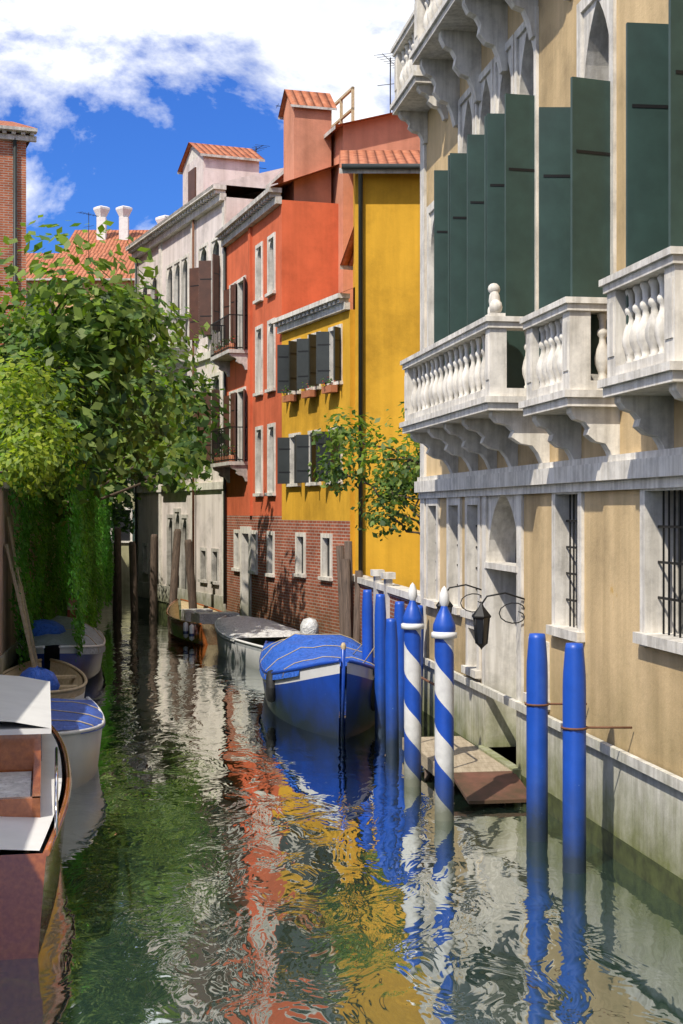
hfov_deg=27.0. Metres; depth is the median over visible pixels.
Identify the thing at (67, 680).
open wooden boat
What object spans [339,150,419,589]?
building
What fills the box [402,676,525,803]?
landing stage
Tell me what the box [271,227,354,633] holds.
yellow house
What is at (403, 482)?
garden tree
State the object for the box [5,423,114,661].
creeper curtain
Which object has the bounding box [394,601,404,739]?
mooring pole
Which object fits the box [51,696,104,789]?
blue-covered white boat
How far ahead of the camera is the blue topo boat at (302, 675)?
22.88 m
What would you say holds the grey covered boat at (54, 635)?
on the canal water
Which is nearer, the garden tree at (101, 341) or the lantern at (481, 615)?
the lantern at (481, 615)
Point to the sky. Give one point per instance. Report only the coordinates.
(116, 93)
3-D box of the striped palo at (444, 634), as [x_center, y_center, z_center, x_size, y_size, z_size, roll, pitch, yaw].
[1.170,2.770,16.200,0.297,3.860,0.297,0,0,0]
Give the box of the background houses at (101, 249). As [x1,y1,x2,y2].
[26,206,148,589]
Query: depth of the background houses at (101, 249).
76.40 m
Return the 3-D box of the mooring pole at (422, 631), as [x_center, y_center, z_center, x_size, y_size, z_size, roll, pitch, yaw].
[1.204,3.099,22.897,0.253,3.206,0.190,0,0,35]
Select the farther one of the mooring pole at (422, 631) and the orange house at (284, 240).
the orange house at (284, 240)
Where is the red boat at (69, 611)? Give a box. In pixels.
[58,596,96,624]
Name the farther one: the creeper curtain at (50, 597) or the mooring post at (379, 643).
the creeper curtain at (50, 597)
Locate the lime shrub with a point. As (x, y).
(34, 463)
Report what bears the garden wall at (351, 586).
in the canal water
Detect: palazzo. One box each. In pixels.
[113,142,283,623]
[390,0,682,906]
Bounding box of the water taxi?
[0,675,71,959]
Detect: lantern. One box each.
[436,584,481,614]
[472,592,524,649]
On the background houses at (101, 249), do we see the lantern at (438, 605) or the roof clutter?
the roof clutter
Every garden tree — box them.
[0,214,196,535]
[1,302,233,514]
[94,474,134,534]
[307,402,419,540]
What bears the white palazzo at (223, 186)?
in the canal water
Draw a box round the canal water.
[0,590,682,1023]
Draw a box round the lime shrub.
[0,349,91,498]
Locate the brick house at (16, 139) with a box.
[0,121,37,349]
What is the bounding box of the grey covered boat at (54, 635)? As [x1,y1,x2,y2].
[16,616,105,678]
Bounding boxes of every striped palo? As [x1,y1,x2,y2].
[401,583,423,786]
[431,586,456,821]
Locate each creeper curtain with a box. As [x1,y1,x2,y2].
[0,447,83,670]
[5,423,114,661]
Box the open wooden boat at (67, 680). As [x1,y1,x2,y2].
[2,658,87,698]
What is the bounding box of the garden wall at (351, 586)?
[336,541,420,656]
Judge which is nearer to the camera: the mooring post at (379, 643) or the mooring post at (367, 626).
the mooring post at (379, 643)
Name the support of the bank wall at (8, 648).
in the canal water
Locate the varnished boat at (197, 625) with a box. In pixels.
[166,599,238,644]
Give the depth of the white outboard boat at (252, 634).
33.61 m
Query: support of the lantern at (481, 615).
attached to the palazzo at (542, 424)
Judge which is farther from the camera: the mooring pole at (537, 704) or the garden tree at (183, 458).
the garden tree at (183, 458)
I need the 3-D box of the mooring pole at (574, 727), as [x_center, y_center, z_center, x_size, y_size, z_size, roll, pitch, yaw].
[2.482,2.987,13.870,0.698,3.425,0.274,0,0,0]
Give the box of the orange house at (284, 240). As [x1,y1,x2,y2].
[210,86,419,624]
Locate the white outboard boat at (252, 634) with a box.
[214,615,318,669]
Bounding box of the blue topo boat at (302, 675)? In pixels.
[259,633,374,738]
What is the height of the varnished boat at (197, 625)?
1.076 m
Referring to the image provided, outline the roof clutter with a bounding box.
[78,53,394,603]
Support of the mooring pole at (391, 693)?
in the canal water
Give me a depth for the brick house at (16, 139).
43.82 m
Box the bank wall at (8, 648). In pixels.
[0,480,87,674]
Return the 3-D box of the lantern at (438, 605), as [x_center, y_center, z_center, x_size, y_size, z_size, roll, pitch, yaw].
[1.630,1.345,19.512,0.667,0.710,0.247,0,0,0]
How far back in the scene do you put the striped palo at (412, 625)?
18.11 m
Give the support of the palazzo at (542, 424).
in the canal water
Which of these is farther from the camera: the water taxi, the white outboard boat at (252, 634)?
the white outboard boat at (252, 634)
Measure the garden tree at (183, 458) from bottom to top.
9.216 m
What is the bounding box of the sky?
[0,0,414,252]

